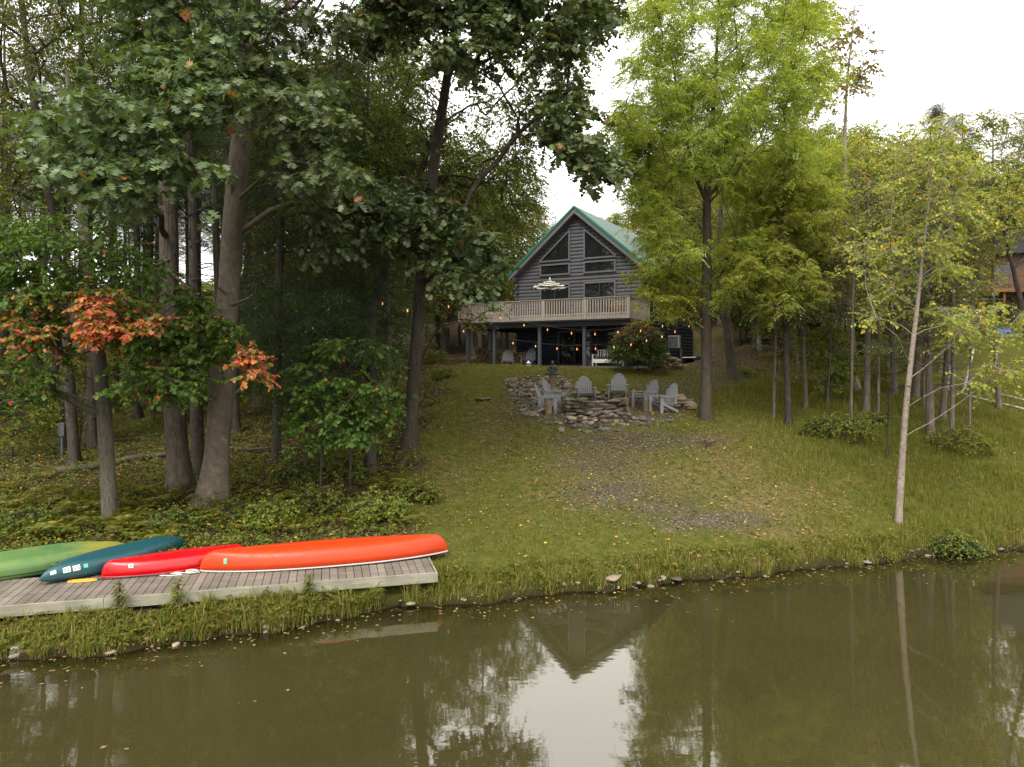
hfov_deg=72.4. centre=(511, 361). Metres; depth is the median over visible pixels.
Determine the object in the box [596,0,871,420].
ash tree
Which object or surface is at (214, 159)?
pine tree
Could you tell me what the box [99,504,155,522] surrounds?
fern
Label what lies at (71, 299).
pine tree
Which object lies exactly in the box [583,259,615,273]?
transom window
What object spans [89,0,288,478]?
pine tree
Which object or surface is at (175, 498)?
fern
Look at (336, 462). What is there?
shrub
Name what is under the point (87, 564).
teal kayak
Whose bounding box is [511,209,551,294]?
forest tree
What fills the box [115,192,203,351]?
pine tree
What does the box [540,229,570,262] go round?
gable window
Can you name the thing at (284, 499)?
fern
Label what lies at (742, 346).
fallen leaves
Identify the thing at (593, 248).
gable window
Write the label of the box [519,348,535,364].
adirondack chair
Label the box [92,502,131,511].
fern
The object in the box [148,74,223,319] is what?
pine tree
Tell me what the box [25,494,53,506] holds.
fern
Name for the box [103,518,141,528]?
fern
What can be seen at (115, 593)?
weed
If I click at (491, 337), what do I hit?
forest tree
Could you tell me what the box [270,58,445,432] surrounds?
hemlock tree
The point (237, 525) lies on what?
fern
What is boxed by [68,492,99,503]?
fern
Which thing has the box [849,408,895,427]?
shrub
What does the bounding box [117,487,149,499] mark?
fern
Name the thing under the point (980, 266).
forest tree
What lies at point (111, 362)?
young tree
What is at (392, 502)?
shrub
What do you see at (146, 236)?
pine tree
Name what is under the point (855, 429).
shrub
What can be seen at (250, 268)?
forest tree
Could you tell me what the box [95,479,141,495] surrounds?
fern
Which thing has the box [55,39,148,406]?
pine tree
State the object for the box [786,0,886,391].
poplar tree
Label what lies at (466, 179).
forest tree
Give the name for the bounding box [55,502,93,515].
fern
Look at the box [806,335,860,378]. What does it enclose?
young tree
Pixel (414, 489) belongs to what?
shrub
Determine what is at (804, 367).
cedar tree
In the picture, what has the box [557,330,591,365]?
lower door
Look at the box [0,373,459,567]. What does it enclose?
undergrowth
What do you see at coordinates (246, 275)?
pine tree
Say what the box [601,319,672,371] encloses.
burning bush
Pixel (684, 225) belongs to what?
cedar tree
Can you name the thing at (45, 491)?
fern
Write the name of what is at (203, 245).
pine tree
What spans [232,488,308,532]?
shrub
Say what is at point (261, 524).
fern
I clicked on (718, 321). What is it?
cedar tree
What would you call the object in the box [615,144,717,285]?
forest tree
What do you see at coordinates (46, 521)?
fern
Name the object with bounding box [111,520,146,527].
fern
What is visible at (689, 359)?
utility trailer
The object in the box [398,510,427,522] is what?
fern
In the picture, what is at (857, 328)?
young tree
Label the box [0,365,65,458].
young tree
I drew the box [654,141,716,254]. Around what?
forest tree
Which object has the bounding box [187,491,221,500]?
fern
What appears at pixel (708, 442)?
dead branch
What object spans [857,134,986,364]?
forest tree
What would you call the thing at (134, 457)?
fallen log
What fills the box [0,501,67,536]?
shrub
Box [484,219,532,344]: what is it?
forest tree
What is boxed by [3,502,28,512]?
fern
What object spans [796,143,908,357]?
forest tree
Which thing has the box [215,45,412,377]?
forest tree
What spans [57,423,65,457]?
utility pedestal
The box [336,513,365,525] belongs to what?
fern
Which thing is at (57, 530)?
fern
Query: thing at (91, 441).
pine tree
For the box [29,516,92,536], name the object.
fern
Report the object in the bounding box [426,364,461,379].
shrub
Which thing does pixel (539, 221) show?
cedar tree
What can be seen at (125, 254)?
pine tree
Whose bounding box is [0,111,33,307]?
pine tree
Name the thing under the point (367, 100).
pine tree
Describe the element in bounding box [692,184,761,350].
birch tree
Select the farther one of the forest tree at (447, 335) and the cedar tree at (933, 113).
the cedar tree at (933, 113)
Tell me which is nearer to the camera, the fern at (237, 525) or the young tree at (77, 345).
the fern at (237, 525)
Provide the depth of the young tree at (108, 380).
32.36 m
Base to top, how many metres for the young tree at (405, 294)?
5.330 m
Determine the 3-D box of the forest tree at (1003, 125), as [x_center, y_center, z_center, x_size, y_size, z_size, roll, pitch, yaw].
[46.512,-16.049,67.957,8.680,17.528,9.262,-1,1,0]
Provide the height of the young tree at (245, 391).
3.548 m
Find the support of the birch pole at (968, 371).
on the ground at (540, 488)
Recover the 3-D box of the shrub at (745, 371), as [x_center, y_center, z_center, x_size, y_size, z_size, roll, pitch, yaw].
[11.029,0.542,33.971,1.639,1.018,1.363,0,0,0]
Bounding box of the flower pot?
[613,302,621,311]
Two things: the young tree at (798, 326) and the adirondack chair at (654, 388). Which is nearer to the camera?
the adirondack chair at (654, 388)
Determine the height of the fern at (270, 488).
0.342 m
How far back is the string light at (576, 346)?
32.94 m
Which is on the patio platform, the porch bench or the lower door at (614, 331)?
the porch bench
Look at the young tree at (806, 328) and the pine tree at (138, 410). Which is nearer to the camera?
the pine tree at (138, 410)
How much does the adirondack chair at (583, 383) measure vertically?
1.067 m
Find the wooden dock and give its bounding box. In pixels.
[0,556,437,617]
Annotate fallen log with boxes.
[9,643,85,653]
[52,449,189,473]
[81,434,158,444]
[230,446,324,450]
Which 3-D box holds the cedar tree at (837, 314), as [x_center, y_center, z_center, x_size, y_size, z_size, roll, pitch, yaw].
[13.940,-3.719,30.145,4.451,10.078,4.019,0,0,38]
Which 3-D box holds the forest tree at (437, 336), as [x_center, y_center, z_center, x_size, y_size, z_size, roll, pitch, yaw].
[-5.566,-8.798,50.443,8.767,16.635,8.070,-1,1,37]
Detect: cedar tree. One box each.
[392,283,412,338]
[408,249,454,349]
[450,208,488,353]
[451,211,505,350]
[527,203,547,249]
[664,176,700,267]
[689,201,716,305]
[700,177,723,324]
[715,197,847,419]
[745,176,865,406]
[801,157,885,390]
[817,177,940,413]
[837,172,943,395]
[860,197,995,435]
[870,195,1023,430]
[883,164,1019,420]
[887,147,985,397]
[919,98,957,140]
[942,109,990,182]
[966,171,1023,409]
[998,112,1023,202]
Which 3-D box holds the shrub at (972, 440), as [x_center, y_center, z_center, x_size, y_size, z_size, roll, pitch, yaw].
[14.454,2.523,22.635,2.294,1.029,2.278,0,0,0]
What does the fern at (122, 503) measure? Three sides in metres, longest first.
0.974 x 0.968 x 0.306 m
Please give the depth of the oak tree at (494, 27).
17.84 m
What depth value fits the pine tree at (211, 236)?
50.08 m
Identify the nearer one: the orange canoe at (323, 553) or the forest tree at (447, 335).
the orange canoe at (323, 553)
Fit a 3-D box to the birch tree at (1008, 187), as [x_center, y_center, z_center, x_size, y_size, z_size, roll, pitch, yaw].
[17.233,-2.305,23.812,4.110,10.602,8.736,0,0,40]
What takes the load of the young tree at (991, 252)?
on the ground at (540, 488)
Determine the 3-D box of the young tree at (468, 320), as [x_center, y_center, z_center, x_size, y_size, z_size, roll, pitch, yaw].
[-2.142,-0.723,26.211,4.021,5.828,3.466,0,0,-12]
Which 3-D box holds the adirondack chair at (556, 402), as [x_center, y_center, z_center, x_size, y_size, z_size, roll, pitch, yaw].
[1.258,1.312,25.320,0.926,1.068,0.890,0,0,14]
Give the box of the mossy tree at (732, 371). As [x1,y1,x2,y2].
[663,134,773,379]
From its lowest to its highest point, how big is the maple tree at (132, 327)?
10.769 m
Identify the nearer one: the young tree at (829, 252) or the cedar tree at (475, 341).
the young tree at (829, 252)
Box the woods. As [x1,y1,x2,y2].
[13,253,509,321]
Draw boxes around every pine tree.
[0,0,74,419]
[0,0,142,450]
[0,37,84,398]
[0,72,39,361]
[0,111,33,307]
[0,120,32,226]
[2,113,109,454]
[10,197,39,356]
[35,183,95,342]
[37,1,138,273]
[45,186,119,344]
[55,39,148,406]
[62,34,184,419]
[64,111,97,347]
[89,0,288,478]
[94,139,149,373]
[94,206,149,401]
[97,85,210,403]
[106,190,155,314]
[107,181,198,415]
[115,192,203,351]
[116,177,212,410]
[117,149,205,243]
[119,192,186,409]
[147,148,221,327]
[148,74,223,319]
[155,141,223,323]
[175,0,310,433]
[178,123,264,329]
[179,13,272,333]
[179,20,227,383]
[180,192,204,324]
[184,130,248,327]
[200,172,251,372]
[201,134,229,294]
[201,139,267,334]
[202,0,322,406]
[203,67,292,395]
[205,154,276,388]
[220,147,250,372]
[305,0,436,432]
[332,42,431,410]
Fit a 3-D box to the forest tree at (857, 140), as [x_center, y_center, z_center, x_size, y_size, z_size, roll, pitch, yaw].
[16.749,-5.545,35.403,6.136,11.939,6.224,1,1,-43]
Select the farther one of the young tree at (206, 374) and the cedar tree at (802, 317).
the young tree at (206, 374)
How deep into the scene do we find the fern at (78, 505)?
16.61 m
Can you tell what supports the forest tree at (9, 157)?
on the ground at (540, 488)
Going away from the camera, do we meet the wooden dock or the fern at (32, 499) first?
the wooden dock
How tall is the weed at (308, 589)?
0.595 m
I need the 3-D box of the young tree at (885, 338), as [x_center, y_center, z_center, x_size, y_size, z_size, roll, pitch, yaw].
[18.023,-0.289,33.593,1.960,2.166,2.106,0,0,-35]
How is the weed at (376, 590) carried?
on the ground at (540, 488)
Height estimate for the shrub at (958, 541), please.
0.827 m
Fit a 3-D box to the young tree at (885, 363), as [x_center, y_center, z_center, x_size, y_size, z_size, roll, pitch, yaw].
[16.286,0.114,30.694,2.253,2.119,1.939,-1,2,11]
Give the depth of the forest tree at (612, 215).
67.57 m
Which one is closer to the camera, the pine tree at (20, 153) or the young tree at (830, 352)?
the young tree at (830, 352)
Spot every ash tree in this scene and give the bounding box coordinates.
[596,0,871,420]
[700,153,873,425]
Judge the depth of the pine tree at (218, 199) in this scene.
43.26 m
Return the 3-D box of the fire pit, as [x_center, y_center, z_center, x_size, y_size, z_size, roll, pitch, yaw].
[3.008,1.609,25.102,2.407,0.670,2.341,0,0,0]
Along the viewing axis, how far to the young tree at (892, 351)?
21.97 m
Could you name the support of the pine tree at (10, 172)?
on the ground at (540, 488)
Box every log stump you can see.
[545,400,551,414]
[622,397,628,410]
[643,399,648,411]
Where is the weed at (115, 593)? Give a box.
[108,580,129,611]
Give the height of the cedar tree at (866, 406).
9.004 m
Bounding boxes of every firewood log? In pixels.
[675,364,684,367]
[683,405,696,408]
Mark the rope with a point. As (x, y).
(187, 571)
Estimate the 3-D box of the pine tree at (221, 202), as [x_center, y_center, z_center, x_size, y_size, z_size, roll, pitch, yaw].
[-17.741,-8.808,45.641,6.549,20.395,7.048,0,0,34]
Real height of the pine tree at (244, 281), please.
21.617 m
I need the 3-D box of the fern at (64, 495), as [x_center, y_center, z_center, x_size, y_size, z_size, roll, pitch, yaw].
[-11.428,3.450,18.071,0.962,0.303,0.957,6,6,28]
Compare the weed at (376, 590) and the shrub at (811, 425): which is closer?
the weed at (376, 590)
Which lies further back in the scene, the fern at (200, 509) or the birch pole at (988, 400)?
the birch pole at (988, 400)
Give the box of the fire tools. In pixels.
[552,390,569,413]
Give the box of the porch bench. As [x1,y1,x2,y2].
[592,349,623,365]
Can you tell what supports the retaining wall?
on the ground at (540, 488)
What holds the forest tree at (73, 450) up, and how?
on the ground at (540, 488)
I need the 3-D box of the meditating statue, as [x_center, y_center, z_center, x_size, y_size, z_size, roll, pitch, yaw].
[1.710,0.247,29.581,0.583,0.608,0.386,0,0,8]
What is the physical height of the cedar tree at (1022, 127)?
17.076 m
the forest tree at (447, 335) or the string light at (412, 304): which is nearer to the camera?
the string light at (412, 304)
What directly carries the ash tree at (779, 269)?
on the ground at (540, 488)
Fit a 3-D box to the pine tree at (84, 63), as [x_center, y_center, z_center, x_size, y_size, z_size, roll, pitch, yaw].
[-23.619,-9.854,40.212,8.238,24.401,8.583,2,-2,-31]
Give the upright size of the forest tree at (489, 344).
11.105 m
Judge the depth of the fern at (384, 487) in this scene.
18.18 m
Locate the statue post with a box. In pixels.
[549,375,555,389]
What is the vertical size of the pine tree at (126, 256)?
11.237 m
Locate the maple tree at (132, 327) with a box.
[0,74,280,525]
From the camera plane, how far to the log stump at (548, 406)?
24.79 m
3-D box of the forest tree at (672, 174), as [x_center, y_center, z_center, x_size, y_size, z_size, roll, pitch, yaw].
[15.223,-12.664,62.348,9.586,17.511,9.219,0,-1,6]
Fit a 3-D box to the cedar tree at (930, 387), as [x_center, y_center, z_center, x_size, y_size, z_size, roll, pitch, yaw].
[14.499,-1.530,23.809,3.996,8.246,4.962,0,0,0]
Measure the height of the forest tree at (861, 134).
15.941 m
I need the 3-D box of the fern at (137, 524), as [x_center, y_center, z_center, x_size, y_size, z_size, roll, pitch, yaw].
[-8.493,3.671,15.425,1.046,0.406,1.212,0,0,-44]
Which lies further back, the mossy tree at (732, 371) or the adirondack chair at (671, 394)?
the mossy tree at (732, 371)
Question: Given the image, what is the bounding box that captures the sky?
[0,0,1023,286]
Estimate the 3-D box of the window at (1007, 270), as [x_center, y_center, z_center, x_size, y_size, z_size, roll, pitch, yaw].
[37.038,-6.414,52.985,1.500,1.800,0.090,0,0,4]
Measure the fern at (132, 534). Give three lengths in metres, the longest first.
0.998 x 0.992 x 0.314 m
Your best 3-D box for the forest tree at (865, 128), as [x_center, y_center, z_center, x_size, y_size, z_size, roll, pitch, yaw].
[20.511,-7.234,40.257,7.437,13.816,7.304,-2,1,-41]
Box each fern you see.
[0,479,28,491]
[0,491,35,506]
[0,527,21,540]
[2,494,43,507]
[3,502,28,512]
[16,514,78,534]
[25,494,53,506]
[26,522,76,538]
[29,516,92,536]
[30,486,68,494]
[36,517,95,537]
[44,490,83,503]
[46,486,83,499]
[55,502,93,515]
[57,494,100,513]
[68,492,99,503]
[73,487,99,500]
[74,510,100,520]
[77,512,124,527]
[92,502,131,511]
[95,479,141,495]
[97,517,150,537]
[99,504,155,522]
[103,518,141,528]
[105,521,153,538]
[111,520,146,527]
[116,481,153,495]
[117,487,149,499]
[118,499,145,511]
[138,484,191,500]
[138,523,191,538]
[140,492,184,507]
[160,492,183,502]
[179,484,196,491]
[185,507,214,523]
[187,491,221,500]
[188,500,229,514]
[210,496,239,505]
[226,519,254,531]
[230,490,261,501]
[255,521,286,532]
[261,486,299,497]
[264,494,300,507]
[274,486,306,493]
[274,516,313,532]
[277,492,299,503]
[307,514,331,525]
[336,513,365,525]
[363,476,410,492]
[363,511,383,520]
[366,472,406,490]
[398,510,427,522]
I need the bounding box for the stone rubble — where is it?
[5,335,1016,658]
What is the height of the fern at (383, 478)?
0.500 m
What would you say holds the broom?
on the patio platform
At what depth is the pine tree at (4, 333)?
33.21 m
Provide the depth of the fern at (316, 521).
16.35 m
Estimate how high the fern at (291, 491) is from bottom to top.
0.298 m
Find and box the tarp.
[980,326,1011,332]
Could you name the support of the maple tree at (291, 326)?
on the ground at (540, 488)
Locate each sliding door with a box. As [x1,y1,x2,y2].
[540,283,570,316]
[583,280,615,314]
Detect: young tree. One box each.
[0,345,81,434]
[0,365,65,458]
[23,358,131,445]
[56,348,116,414]
[72,340,129,382]
[106,345,145,406]
[106,346,128,377]
[116,345,186,424]
[133,355,208,412]
[203,359,209,396]
[211,280,321,391]
[239,338,290,416]
[268,376,405,492]
[279,337,408,485]
[346,280,430,376]
[352,314,411,402]
[400,265,514,416]
[701,255,765,345]
[715,294,764,341]
[719,307,779,330]
[750,317,807,371]
[761,314,829,339]
[771,314,838,337]
[789,232,873,416]
[790,324,870,397]
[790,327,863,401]
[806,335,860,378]
[807,312,886,334]
[808,153,907,428]
[826,317,863,354]
[845,169,925,412]
[845,263,943,458]
[855,319,886,359]
[857,319,909,339]
[860,342,907,384]
[870,335,909,375]
[883,321,934,341]
[886,164,968,407]
[897,331,965,390]
[935,207,1014,435]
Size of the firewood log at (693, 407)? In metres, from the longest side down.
0.502 x 0.154 x 0.137 m
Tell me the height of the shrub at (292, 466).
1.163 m
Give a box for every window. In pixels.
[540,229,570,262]
[540,262,570,276]
[583,228,615,258]
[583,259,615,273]
[995,265,1011,288]
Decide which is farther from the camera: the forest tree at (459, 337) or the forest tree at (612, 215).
the forest tree at (612, 215)
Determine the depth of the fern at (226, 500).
17.16 m
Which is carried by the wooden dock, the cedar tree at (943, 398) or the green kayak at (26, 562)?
the green kayak at (26, 562)
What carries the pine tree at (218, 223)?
on the ground at (540, 488)
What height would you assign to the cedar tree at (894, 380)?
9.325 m
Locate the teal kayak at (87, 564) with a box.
[39,536,185,581]
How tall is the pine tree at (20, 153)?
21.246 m
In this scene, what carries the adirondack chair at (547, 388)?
on the ground at (540, 488)
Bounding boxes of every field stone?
[605,574,621,581]
[670,576,681,580]
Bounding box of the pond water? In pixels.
[0,550,1023,766]
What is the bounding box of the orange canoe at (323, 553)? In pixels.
[199,534,447,571]
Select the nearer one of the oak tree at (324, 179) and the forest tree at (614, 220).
the oak tree at (324, 179)
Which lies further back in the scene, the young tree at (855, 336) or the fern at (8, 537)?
the young tree at (855, 336)
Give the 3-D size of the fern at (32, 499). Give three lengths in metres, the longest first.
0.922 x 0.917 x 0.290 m
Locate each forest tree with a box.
[0,0,144,465]
[0,0,296,441]
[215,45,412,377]
[220,37,395,379]
[220,192,297,321]
[251,206,312,358]
[296,34,463,378]
[303,76,429,318]
[305,28,608,473]
[313,263,412,366]
[403,170,485,354]
[405,124,484,353]
[424,293,457,348]
[429,126,536,355]
[429,296,461,345]
[470,201,523,349]
[482,198,522,343]
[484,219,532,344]
[485,159,565,342]
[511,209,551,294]
[600,210,630,226]
[606,209,644,233]
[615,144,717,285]
[623,145,703,284]
[639,125,714,253]
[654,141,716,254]
[687,113,792,359]
[700,194,751,342]
[738,260,826,355]
[744,154,849,367]
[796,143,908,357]
[805,117,838,152]
[808,116,859,144]
[810,129,906,366]
[812,156,922,359]
[825,113,915,262]
[833,132,946,365]
[841,123,882,152]
[852,144,925,359]
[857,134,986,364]
[880,133,1020,371]
[914,134,979,259]
[931,178,999,348]
[960,104,1023,214]
[976,151,1023,216]
[1007,117,1023,204]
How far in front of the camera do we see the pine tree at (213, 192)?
36.29 m
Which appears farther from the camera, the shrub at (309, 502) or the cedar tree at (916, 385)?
the cedar tree at (916, 385)
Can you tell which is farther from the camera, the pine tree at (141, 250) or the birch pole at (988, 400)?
the pine tree at (141, 250)
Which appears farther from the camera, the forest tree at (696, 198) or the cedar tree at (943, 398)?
the forest tree at (696, 198)
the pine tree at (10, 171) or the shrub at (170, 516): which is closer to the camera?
the shrub at (170, 516)
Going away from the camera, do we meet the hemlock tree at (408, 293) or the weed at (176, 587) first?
the weed at (176, 587)
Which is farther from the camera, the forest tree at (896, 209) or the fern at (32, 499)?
the forest tree at (896, 209)
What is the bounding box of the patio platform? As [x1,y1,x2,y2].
[572,366,647,368]
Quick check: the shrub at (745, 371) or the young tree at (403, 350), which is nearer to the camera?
the young tree at (403, 350)
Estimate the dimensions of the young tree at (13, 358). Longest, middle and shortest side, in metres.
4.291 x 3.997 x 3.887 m
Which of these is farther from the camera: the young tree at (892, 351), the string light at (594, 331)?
the string light at (594, 331)
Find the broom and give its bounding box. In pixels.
[587,343,592,365]
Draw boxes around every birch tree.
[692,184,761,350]
[831,113,1023,524]
[958,153,1023,336]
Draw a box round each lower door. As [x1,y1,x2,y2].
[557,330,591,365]
[613,329,624,365]
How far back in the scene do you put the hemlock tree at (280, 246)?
21.85 m
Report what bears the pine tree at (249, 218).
on the ground at (540, 488)
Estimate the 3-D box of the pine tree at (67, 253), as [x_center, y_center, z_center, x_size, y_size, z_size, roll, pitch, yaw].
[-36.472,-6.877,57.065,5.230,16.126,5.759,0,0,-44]
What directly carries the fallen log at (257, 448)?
on the ground at (540, 488)
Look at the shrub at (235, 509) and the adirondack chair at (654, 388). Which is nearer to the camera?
the shrub at (235, 509)
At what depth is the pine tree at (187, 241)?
48.95 m
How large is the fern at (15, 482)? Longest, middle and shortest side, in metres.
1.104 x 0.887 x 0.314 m
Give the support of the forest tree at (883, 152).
on the ground at (540, 488)
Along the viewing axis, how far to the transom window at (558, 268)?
40.60 m
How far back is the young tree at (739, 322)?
46.21 m
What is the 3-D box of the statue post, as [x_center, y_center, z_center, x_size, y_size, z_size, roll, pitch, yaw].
[1.713,0.880,29.600,0.336,0.672,0.336,0,0,0]
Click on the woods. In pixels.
(206, 288)
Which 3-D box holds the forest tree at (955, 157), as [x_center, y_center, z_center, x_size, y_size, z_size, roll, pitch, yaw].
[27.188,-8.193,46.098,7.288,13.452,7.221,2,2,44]
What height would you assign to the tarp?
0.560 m
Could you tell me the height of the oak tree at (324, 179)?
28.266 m
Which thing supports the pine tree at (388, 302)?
on the ground at (540, 488)
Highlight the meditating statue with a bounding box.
[545,361,558,374]
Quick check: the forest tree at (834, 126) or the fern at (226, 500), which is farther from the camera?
the forest tree at (834, 126)
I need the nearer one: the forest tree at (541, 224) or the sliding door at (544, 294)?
the sliding door at (544, 294)
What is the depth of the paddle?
12.96 m
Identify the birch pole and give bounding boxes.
[939,386,1023,409]
[963,349,974,391]
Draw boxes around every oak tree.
[0,0,276,500]
[188,0,414,510]
[333,0,633,449]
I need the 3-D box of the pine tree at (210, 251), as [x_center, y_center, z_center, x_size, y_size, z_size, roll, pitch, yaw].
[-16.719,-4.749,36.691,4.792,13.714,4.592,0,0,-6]
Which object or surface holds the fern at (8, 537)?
on the ground at (540, 488)
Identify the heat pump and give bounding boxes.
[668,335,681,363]
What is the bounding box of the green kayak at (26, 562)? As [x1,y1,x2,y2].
[0,541,123,580]
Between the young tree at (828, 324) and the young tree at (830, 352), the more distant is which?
the young tree at (828, 324)
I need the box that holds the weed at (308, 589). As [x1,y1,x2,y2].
[301,572,317,599]
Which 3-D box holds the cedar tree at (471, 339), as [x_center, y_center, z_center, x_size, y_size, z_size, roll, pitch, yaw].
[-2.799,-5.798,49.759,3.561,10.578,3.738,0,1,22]
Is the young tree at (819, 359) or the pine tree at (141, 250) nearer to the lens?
the young tree at (819, 359)
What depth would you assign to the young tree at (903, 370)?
29.25 m
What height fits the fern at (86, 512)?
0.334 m
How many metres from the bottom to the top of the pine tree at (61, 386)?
12.214 m
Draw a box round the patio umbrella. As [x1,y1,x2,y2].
[530,277,568,316]
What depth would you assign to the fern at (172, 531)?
15.06 m
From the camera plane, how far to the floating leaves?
12.73 m
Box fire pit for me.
[562,397,629,415]
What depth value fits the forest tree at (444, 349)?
49.24 m
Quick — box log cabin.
[458,205,699,367]
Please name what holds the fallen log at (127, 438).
on the ground at (540, 488)
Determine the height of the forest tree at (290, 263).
18.684 m
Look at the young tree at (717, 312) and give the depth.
44.38 m
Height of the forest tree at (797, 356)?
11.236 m
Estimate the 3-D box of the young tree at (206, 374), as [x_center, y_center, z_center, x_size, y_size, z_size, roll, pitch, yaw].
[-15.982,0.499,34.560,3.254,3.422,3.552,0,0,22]
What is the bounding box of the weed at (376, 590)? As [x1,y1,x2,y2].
[367,580,384,604]
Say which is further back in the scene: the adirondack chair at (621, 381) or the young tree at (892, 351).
the adirondack chair at (621, 381)
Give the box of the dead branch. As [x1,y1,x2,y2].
[695,439,724,443]
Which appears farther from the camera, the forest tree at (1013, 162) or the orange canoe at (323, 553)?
the forest tree at (1013, 162)
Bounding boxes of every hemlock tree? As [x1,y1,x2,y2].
[205,0,407,464]
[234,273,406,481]
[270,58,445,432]
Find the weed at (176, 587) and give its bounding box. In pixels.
[166,575,187,607]
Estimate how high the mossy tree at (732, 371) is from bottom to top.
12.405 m
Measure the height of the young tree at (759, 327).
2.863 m
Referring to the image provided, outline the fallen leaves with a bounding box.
[0,340,1023,606]
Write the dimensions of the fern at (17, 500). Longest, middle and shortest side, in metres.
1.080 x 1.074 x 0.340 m
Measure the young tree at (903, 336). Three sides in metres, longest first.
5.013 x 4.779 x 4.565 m
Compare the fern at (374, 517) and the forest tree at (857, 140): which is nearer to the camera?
the fern at (374, 517)
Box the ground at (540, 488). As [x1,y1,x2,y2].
[0,292,1023,659]
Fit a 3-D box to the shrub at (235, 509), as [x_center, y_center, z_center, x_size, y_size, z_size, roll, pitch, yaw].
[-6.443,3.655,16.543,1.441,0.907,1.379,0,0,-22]
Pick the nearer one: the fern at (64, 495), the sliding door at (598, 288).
the fern at (64, 495)
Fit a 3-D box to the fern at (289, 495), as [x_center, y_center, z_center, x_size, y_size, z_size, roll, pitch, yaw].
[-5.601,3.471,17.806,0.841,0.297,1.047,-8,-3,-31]
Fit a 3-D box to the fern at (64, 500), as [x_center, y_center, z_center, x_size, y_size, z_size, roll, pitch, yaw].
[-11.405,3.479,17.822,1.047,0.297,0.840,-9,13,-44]
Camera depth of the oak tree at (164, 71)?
13.58 m
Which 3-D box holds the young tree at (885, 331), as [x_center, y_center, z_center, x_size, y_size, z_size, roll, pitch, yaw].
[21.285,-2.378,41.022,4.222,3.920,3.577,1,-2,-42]
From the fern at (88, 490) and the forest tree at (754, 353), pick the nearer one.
the fern at (88, 490)
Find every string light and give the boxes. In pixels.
[316,286,477,311]
[426,320,700,349]
[485,308,700,333]
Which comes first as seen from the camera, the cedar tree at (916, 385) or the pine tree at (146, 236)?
the cedar tree at (916, 385)
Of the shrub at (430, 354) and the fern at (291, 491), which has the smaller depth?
the fern at (291, 491)
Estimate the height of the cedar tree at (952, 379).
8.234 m
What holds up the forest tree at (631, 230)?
on the ground at (540, 488)
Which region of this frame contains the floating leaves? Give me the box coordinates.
[0,551,1023,749]
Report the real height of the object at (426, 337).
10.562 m
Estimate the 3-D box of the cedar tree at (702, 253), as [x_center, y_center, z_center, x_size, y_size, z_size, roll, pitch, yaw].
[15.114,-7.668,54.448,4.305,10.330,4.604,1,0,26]
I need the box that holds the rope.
[160,569,199,575]
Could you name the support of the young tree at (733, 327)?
on the ground at (540, 488)
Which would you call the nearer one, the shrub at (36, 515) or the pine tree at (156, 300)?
the shrub at (36, 515)
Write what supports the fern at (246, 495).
on the ground at (540, 488)
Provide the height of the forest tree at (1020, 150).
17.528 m
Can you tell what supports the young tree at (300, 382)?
on the ground at (540, 488)
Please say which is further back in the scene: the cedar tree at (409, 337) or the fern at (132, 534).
the cedar tree at (409, 337)
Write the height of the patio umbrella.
2.220 m
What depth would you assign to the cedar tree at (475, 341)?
52.02 m
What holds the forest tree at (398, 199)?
on the ground at (540, 488)
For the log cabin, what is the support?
on the ground at (540, 488)
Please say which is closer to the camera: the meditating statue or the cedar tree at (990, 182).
the cedar tree at (990, 182)
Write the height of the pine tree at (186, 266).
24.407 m
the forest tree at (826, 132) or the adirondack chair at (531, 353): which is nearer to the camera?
the adirondack chair at (531, 353)
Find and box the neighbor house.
[958,219,1023,324]
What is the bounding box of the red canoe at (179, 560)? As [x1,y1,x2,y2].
[100,544,242,577]
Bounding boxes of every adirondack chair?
[501,350,513,362]
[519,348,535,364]
[534,383,560,413]
[542,379,568,406]
[575,376,596,397]
[607,373,628,397]
[630,379,658,406]
[647,383,678,412]
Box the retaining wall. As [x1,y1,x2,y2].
[544,410,654,432]
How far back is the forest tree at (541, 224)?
53.13 m
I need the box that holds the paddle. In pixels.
[67,573,170,582]
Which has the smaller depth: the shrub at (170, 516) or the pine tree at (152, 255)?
the shrub at (170, 516)
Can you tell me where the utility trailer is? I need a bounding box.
[678,356,700,362]
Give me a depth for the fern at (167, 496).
17.26 m
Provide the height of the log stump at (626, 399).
0.492 m
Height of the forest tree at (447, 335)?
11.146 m
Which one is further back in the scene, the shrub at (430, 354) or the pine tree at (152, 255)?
the shrub at (430, 354)
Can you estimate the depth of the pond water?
9.95 m
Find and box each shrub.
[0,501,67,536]
[136,504,205,534]
[206,497,268,529]
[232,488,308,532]
[267,453,328,486]
[290,483,354,520]
[315,447,371,480]
[346,485,414,525]
[393,475,447,503]
[422,348,451,363]
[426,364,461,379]
[725,363,755,377]
[797,412,839,437]
[814,411,882,445]
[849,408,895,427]
[922,424,1007,457]
[924,529,997,558]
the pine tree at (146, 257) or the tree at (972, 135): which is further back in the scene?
the tree at (972, 135)
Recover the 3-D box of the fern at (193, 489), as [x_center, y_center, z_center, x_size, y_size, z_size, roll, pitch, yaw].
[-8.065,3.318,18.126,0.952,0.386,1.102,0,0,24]
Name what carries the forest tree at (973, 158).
on the ground at (540, 488)
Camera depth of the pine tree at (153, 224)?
38.14 m
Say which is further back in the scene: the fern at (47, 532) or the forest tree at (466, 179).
the forest tree at (466, 179)
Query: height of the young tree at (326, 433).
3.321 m
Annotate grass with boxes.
[0,523,1023,659]

